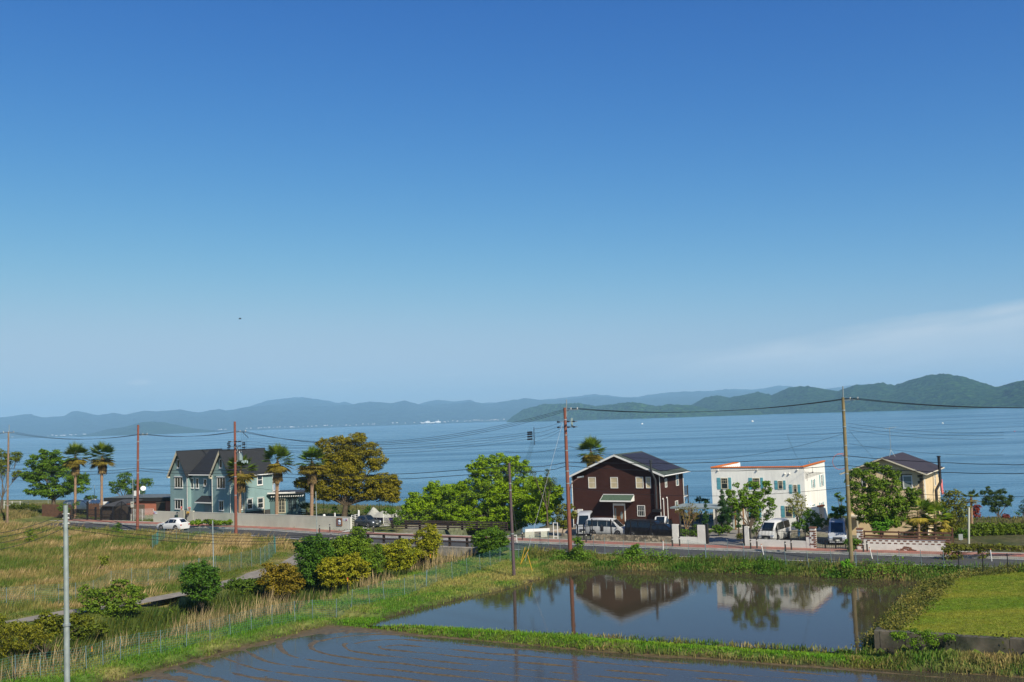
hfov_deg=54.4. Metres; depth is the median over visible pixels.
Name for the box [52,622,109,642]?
bush
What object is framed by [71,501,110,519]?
black fence
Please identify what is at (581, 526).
iron fence
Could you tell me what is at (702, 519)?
garden grass
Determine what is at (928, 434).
overhead wire
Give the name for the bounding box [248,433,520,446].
overhead wire
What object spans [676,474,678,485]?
window
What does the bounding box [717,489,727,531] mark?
conifer
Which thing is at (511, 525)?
utility pole
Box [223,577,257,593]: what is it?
bush
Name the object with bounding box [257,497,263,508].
window
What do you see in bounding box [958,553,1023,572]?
fence
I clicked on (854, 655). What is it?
bank grass
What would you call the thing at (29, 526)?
overhead wire
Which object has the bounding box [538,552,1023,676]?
bank grass
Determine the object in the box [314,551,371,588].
bush
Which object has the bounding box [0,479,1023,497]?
overhead wire
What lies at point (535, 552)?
roadside grass
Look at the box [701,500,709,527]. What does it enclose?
conifer
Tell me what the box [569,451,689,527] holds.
brown house
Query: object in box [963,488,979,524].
palm
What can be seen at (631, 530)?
iron fence
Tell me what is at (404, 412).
hills
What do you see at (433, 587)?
verge grass
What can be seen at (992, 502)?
pine tree
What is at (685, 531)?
iron fence
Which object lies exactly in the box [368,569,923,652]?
paddy water
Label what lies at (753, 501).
street tree
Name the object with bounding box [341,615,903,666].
dike grass
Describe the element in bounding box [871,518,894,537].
shrub
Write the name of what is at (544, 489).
guy wire
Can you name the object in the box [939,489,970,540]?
tree
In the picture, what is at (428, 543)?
bush
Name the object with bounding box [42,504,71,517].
board fence
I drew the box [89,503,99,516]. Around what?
board fence
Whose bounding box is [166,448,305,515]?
teal house
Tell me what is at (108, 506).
timber shed
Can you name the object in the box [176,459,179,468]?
window
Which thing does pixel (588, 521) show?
parked car
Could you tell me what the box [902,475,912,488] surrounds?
window
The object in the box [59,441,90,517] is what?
fan palm
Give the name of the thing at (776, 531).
iron fence
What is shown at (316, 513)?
steel post
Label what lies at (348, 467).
olive tree
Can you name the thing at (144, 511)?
white railing
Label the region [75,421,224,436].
hills
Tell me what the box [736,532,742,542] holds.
flower bush
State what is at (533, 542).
fence
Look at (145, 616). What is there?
stream weeds
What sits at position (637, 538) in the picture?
stone wall
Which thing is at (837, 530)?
parked car
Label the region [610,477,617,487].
window
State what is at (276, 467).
fan palm
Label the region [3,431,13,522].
utility pole
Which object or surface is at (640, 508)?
window
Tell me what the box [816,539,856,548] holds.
iron fence
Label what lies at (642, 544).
fence
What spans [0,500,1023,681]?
ground
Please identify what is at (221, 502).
window
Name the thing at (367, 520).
parked car
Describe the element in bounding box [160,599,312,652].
fence
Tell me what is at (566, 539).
pavement edge
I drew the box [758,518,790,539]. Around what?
parked car
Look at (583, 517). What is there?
parked car
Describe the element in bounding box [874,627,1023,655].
retaining wall
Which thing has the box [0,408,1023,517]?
lake
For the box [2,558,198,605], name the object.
fence
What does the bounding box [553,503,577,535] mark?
shrub
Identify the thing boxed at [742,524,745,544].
folded gate
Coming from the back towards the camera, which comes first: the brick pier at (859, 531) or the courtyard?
the courtyard
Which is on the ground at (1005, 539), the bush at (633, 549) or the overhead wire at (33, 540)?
the bush at (633, 549)
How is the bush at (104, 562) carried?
on the ground at (1005, 539)
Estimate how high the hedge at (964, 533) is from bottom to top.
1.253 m
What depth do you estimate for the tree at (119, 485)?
170.36 m
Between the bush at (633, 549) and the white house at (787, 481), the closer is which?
the bush at (633, 549)
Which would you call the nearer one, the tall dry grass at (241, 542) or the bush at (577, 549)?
the bush at (577, 549)
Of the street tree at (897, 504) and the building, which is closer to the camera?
the street tree at (897, 504)
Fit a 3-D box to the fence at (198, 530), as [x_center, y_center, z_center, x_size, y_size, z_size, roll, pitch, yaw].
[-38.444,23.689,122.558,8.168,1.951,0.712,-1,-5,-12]
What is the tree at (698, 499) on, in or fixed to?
on the ground at (1005, 539)
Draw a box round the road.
[40,522,1023,567]
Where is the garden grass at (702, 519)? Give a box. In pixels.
[3,502,1023,551]
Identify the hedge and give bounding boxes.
[9,503,73,509]
[953,528,970,537]
[966,522,1023,535]
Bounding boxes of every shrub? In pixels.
[83,495,97,499]
[298,501,315,515]
[331,506,338,515]
[364,506,370,513]
[382,507,405,531]
[470,525,510,554]
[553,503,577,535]
[680,524,696,536]
[709,524,732,535]
[748,509,774,538]
[791,507,828,534]
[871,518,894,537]
[973,504,1009,521]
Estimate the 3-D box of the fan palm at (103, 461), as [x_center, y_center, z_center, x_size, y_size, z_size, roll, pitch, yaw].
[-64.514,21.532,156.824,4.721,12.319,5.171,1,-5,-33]
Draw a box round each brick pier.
[809,526,816,547]
[856,528,863,549]
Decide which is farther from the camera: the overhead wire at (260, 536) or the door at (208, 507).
the door at (208, 507)
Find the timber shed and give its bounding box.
[100,499,144,520]
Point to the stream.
(520, 530)
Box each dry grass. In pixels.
[0,522,298,618]
[176,530,288,557]
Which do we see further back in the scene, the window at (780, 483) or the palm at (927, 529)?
the window at (780, 483)
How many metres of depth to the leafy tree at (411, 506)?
129.00 m
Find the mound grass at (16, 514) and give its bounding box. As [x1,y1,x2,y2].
[0,508,38,520]
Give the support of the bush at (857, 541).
on the ground at (1005, 539)
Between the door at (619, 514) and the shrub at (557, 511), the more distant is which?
the door at (619, 514)
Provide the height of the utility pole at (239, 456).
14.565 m
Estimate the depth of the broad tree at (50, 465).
166.22 m
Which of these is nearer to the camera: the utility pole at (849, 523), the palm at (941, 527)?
the utility pole at (849, 523)
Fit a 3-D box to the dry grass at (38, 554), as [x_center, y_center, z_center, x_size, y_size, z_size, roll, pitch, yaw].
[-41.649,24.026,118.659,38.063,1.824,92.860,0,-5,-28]
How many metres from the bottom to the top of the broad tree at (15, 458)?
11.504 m
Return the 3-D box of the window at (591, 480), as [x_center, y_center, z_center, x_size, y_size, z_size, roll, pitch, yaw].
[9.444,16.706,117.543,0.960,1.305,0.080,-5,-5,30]
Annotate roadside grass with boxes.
[0,519,108,531]
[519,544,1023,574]
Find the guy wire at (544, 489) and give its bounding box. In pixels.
[525,419,563,559]
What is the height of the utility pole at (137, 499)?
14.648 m
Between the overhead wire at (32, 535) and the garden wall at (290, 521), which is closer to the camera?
the overhead wire at (32, 535)
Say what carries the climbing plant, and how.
attached to the black fence at (87, 514)
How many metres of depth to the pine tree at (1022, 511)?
114.63 m
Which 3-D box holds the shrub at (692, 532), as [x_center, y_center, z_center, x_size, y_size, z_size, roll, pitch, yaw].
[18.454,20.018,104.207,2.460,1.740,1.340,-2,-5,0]
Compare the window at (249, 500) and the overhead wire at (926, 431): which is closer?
the overhead wire at (926, 431)
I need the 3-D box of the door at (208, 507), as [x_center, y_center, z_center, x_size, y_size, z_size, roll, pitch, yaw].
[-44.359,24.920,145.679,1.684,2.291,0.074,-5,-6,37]
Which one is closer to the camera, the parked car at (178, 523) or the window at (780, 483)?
the window at (780, 483)
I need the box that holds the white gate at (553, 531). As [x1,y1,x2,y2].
[553,523,557,538]
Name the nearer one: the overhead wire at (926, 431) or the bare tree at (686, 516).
the overhead wire at (926, 431)
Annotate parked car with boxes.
[157,518,189,530]
[354,515,380,527]
[576,510,593,534]
[586,518,624,535]
[624,519,658,534]
[647,523,682,536]
[655,516,668,523]
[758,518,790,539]
[826,518,847,543]
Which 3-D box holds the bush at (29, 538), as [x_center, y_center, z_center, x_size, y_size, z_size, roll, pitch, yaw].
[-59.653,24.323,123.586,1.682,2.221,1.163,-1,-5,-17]
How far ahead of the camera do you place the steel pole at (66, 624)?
44.23 m
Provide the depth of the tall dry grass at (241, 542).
111.76 m
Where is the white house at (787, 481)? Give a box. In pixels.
[710,460,827,529]
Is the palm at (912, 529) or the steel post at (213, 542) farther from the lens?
the steel post at (213, 542)
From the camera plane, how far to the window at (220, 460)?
143.49 m
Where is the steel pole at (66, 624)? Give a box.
[61,505,70,681]
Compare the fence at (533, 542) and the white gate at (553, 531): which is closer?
the fence at (533, 542)
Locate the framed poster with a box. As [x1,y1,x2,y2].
[336,518,341,525]
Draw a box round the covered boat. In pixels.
[367,507,394,523]
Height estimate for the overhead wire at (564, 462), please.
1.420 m
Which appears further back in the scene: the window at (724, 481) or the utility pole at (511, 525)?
the window at (724, 481)
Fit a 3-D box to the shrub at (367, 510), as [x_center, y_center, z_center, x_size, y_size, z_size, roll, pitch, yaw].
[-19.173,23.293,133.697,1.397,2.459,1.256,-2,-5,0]
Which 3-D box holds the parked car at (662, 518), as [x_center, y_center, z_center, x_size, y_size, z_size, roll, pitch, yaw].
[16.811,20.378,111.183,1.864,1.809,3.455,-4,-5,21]
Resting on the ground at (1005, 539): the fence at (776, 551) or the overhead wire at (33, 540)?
the fence at (776, 551)
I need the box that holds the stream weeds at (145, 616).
[0,551,461,681]
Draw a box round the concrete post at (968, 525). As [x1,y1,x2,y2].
[968,507,969,543]
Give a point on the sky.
(392, 201)
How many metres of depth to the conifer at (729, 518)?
107.15 m
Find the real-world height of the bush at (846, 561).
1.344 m
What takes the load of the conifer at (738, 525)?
on the ground at (1005, 539)
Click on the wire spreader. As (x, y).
(529, 432)
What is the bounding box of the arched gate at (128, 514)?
[112,501,130,520]
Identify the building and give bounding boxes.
[104,491,169,515]
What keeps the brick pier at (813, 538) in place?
on the ground at (1005, 539)
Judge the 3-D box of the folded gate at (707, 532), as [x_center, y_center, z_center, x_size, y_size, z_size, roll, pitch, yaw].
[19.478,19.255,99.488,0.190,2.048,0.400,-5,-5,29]
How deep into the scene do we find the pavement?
100.82 m
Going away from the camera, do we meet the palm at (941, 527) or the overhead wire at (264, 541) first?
the overhead wire at (264, 541)
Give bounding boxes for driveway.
[708,529,744,545]
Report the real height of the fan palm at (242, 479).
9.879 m
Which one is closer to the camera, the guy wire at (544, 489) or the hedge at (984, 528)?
the guy wire at (544, 489)
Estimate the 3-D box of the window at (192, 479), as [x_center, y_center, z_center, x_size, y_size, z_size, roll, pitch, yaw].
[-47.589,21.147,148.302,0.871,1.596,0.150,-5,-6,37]
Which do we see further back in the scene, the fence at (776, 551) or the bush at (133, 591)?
the fence at (776, 551)
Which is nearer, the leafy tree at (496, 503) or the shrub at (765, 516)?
the shrub at (765, 516)
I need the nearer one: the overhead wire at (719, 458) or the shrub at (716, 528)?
the overhead wire at (719, 458)
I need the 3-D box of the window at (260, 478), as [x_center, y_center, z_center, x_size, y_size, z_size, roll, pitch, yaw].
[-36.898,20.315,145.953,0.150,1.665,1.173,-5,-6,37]
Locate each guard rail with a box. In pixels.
[366,533,484,546]
[390,520,507,530]
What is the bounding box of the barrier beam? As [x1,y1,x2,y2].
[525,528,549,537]
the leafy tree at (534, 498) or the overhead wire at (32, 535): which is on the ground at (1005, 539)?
the leafy tree at (534, 498)
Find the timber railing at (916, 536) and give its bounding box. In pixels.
[863,528,953,542]
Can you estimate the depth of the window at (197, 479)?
147.54 m
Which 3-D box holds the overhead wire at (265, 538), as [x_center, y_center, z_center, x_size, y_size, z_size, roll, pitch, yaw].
[-10.116,10.912,66.234,0.022,3.266,47.963,-4,-5,24]
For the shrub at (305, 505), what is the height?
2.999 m
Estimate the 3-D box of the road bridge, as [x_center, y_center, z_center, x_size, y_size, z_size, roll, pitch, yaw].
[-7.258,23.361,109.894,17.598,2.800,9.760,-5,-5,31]
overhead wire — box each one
[0,398,989,442]
[0,465,1023,479]
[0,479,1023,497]
[0,528,62,549]
[1,514,61,532]
[1,523,62,542]
[3,456,1023,474]
[3,518,62,536]
[4,398,1002,443]
[68,474,506,541]
[68,480,492,538]
[69,476,508,543]
[70,467,507,536]
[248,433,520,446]
[249,434,526,449]
[249,439,526,454]
[252,437,522,451]
[570,434,840,459]
[849,423,1003,432]
[852,427,985,435]
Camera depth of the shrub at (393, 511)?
120.57 m
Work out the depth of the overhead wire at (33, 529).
41.05 m
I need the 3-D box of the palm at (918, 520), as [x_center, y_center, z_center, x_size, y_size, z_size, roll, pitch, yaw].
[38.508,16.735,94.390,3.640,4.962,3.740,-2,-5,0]
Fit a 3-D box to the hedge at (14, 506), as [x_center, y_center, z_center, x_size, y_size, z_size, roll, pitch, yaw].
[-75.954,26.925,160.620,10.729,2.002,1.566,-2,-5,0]
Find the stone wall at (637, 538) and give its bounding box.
[592,534,671,542]
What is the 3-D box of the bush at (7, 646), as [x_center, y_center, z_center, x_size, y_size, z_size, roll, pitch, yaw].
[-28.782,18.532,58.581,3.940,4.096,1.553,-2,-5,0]
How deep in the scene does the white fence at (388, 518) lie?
129.48 m
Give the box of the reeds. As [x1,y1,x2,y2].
[0,547,476,681]
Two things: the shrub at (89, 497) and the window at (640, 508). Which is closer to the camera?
the window at (640, 508)
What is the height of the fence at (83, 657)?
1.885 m
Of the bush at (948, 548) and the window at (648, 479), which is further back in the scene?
the window at (648, 479)
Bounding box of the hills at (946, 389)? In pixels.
[692,373,1023,413]
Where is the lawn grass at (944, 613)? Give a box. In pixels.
[897,571,1023,650]
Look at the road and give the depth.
95.81 m
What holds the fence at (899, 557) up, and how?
on the ground at (1005, 539)
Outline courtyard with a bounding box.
[554,527,588,534]
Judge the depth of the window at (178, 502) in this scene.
149.21 m
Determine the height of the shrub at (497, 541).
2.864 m
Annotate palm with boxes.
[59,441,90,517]
[88,441,115,505]
[225,454,258,512]
[261,442,295,514]
[295,444,328,515]
[576,435,606,466]
[901,515,922,537]
[903,496,937,537]
[915,514,940,538]
[919,498,955,538]
[932,514,951,538]
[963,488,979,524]
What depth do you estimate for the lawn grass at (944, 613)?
63.52 m
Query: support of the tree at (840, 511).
on the ground at (1005, 539)
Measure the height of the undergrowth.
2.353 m
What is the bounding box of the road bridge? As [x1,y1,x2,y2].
[371,543,477,556]
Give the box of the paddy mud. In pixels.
[110,625,1023,681]
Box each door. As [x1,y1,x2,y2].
[205,504,211,511]
[614,506,624,524]
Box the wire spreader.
[527,431,534,444]
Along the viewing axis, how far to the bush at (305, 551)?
88.42 m
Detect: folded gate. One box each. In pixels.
[705,523,708,543]
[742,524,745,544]
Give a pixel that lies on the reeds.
(271, 607)
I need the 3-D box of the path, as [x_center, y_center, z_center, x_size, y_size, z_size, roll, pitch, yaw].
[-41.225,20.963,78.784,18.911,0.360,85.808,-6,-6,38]
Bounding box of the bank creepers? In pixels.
[851,562,1023,654]
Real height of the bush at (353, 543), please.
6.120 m
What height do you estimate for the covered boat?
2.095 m
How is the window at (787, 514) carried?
in the white house at (787, 481)
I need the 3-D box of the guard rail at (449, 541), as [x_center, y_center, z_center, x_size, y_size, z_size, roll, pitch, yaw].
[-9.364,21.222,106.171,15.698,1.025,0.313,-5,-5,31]
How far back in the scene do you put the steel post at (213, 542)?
97.05 m
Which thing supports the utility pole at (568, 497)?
on the ground at (1005, 539)
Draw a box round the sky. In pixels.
[0,0,1023,416]
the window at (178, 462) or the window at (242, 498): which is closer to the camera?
the window at (242, 498)
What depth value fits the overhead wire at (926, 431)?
80.19 m
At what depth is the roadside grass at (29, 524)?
144.70 m
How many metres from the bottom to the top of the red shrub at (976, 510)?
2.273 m
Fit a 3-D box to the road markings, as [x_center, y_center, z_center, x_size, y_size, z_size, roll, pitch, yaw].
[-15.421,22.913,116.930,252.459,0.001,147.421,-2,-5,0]
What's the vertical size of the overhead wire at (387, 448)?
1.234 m
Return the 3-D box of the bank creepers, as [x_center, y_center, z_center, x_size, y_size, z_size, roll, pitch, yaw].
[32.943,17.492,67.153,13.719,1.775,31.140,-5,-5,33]
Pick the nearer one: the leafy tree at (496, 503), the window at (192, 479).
the leafy tree at (496, 503)
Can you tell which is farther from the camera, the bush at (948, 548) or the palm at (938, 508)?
the palm at (938, 508)
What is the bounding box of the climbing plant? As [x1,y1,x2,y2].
[56,502,78,511]
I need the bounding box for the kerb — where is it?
[50,520,1023,558]
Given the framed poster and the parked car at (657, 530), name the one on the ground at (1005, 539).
the parked car at (657, 530)
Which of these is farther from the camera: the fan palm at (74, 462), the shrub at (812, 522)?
the fan palm at (74, 462)
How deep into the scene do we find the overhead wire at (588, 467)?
93.11 m
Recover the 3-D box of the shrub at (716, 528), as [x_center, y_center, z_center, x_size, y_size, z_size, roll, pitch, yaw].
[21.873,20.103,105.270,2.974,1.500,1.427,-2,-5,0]
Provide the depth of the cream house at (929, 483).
101.88 m
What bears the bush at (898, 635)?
hanging from the retaining wall at (884, 641)
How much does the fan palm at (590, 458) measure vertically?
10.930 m
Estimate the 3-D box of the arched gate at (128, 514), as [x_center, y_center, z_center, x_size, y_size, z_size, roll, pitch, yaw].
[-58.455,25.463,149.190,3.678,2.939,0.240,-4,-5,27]
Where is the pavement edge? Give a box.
[89,519,1023,553]
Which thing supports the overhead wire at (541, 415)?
attached to the utility pole at (568, 497)
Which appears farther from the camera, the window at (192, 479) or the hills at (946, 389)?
the hills at (946, 389)
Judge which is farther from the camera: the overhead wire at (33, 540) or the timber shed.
the timber shed
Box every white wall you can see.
[672,524,705,543]
[744,526,809,547]
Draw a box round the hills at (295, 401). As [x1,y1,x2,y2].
[226,384,864,421]
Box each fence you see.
[0,631,159,678]
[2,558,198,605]
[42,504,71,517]
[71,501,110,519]
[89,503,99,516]
[152,529,164,548]
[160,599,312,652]
[166,525,232,539]
[205,547,268,571]
[269,536,275,557]
[298,499,392,517]
[312,571,425,617]
[383,510,403,524]
[426,545,507,586]
[510,531,548,557]
[559,534,705,556]
[571,524,590,539]
[591,519,671,535]
[679,525,697,536]
[705,541,856,567]
[749,528,805,540]
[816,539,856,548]
[855,550,944,568]
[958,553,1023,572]
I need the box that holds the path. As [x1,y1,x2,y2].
[5,537,336,622]
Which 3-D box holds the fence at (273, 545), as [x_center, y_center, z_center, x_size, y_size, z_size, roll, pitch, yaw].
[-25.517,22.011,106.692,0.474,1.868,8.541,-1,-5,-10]
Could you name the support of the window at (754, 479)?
in the white house at (787, 481)
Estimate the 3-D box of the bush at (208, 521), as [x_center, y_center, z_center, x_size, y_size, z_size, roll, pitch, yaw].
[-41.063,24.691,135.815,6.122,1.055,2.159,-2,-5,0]
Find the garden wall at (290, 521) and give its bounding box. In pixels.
[153,510,351,529]
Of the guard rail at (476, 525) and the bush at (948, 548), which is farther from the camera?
the guard rail at (476, 525)
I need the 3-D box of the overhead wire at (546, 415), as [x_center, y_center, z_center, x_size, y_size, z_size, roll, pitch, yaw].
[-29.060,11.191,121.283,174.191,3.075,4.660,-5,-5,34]
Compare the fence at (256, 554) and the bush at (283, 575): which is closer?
the bush at (283, 575)
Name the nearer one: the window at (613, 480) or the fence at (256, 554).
the fence at (256, 554)
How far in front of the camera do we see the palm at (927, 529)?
95.11 m
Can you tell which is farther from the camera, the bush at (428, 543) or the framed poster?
the framed poster
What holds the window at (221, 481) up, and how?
in the teal house at (194, 467)
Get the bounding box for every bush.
[0,609,94,663]
[0,621,54,678]
[23,528,37,542]
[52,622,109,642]
[76,578,147,619]
[96,555,109,566]
[111,522,122,531]
[176,560,222,612]
[189,519,232,525]
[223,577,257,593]
[229,578,266,593]
[255,561,305,597]
[291,534,335,593]
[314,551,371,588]
[317,526,382,573]
[317,543,385,577]
[377,538,420,570]
[408,523,443,564]
[569,536,585,560]
[623,543,642,557]
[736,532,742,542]
[839,558,852,568]
[843,538,862,551]
[889,627,984,648]
[939,542,1023,559]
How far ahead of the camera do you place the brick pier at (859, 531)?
91.70 m
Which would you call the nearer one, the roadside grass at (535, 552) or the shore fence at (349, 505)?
the roadside grass at (535, 552)
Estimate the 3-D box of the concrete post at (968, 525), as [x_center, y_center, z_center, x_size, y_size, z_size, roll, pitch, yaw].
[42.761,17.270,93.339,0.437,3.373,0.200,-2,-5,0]
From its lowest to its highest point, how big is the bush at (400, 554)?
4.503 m
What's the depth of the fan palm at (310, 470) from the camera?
131.63 m
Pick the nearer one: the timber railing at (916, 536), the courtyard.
the timber railing at (916, 536)
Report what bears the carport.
on the ground at (1005, 539)
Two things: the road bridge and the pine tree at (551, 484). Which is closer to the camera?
the road bridge
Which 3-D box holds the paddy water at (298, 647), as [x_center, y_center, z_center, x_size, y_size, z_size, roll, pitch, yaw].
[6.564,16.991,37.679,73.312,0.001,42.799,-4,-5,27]
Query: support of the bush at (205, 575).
on the ground at (1005, 539)
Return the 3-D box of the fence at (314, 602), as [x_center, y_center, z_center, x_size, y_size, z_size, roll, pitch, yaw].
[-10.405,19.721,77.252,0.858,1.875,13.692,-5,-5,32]
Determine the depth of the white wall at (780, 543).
95.48 m
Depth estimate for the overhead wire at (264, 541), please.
56.55 m
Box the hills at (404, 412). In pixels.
[0,396,732,438]
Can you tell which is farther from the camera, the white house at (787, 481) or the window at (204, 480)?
the window at (204, 480)
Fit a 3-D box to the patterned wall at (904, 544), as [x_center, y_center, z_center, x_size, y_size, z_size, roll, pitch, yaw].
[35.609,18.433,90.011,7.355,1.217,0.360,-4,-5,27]
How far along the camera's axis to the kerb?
98.95 m
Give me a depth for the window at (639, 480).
114.53 m
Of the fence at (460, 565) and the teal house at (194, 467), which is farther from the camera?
the teal house at (194, 467)
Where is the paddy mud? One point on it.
(158, 674)
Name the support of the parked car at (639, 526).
on the courtyard
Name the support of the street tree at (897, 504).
on the ground at (1005, 539)
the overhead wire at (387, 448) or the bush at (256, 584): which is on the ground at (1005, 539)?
the bush at (256, 584)
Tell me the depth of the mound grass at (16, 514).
155.80 m
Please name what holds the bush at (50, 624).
on the ground at (1005, 539)
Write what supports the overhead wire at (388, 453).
attached to the utility pole at (239, 456)
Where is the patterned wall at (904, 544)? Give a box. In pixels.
[863,537,950,551]
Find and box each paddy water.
[118,629,1023,681]
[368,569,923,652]
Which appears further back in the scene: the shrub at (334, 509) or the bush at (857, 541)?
the shrub at (334, 509)
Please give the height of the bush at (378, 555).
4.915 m
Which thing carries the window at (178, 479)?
in the teal house at (194, 467)
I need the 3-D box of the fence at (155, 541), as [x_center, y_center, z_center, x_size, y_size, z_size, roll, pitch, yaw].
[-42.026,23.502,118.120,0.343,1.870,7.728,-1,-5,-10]
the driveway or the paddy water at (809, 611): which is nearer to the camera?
the paddy water at (809, 611)
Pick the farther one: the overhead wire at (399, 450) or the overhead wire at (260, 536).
the overhead wire at (399, 450)
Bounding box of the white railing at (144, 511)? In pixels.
[131,509,153,517]
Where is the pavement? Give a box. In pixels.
[60,519,1023,556]
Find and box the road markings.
[77,522,1022,566]
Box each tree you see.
[0,448,23,508]
[17,448,91,504]
[108,472,153,495]
[292,432,402,516]
[399,480,467,523]
[433,452,537,535]
[521,475,563,524]
[527,469,557,527]
[674,501,701,532]
[695,496,709,521]
[724,480,777,527]
[784,492,807,538]
[829,492,846,518]
[844,461,921,537]
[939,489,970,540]
[979,486,1014,517]
[1018,500,1023,515]
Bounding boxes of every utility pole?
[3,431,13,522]
[136,425,147,530]
[227,421,247,534]
[507,463,515,575]
[557,400,583,552]
[832,386,857,562]
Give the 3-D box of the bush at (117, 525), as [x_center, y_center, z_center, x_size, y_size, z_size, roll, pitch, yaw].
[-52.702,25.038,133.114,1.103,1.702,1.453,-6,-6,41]
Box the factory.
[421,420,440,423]
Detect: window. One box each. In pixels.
[174,476,182,487]
[175,499,182,509]
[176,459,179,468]
[191,478,193,488]
[195,478,198,488]
[203,478,206,485]
[216,476,225,488]
[218,500,223,510]
[219,459,222,468]
[237,498,242,510]
[246,498,252,509]
[257,475,262,485]
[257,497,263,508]
[588,477,595,487]
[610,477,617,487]
[636,477,643,487]
[637,505,644,515]
[646,477,650,487]
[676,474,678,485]
[721,478,727,488]
[752,478,759,488]
[778,481,782,488]
[785,506,792,516]
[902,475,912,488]
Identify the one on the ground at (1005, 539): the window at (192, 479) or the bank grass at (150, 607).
the bank grass at (150, 607)
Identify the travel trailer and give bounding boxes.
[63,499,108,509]
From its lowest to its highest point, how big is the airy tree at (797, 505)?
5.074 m
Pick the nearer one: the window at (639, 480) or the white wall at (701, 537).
the white wall at (701, 537)
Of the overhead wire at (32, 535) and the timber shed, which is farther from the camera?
the timber shed
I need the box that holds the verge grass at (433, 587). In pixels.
[1,555,590,681]
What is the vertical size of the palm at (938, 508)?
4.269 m
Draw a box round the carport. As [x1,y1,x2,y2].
[670,503,727,532]
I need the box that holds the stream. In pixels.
[30,513,565,667]
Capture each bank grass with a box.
[0,543,388,667]
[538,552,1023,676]
[833,647,909,670]
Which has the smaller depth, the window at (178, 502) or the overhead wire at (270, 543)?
the overhead wire at (270, 543)
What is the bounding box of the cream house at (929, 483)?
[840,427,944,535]
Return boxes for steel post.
[212,520,213,566]
[315,492,317,532]
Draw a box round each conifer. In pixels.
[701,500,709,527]
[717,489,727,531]
[723,507,732,533]
[735,511,741,533]
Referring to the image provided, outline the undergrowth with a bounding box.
[8,564,418,670]
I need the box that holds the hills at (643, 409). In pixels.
[507,402,765,421]

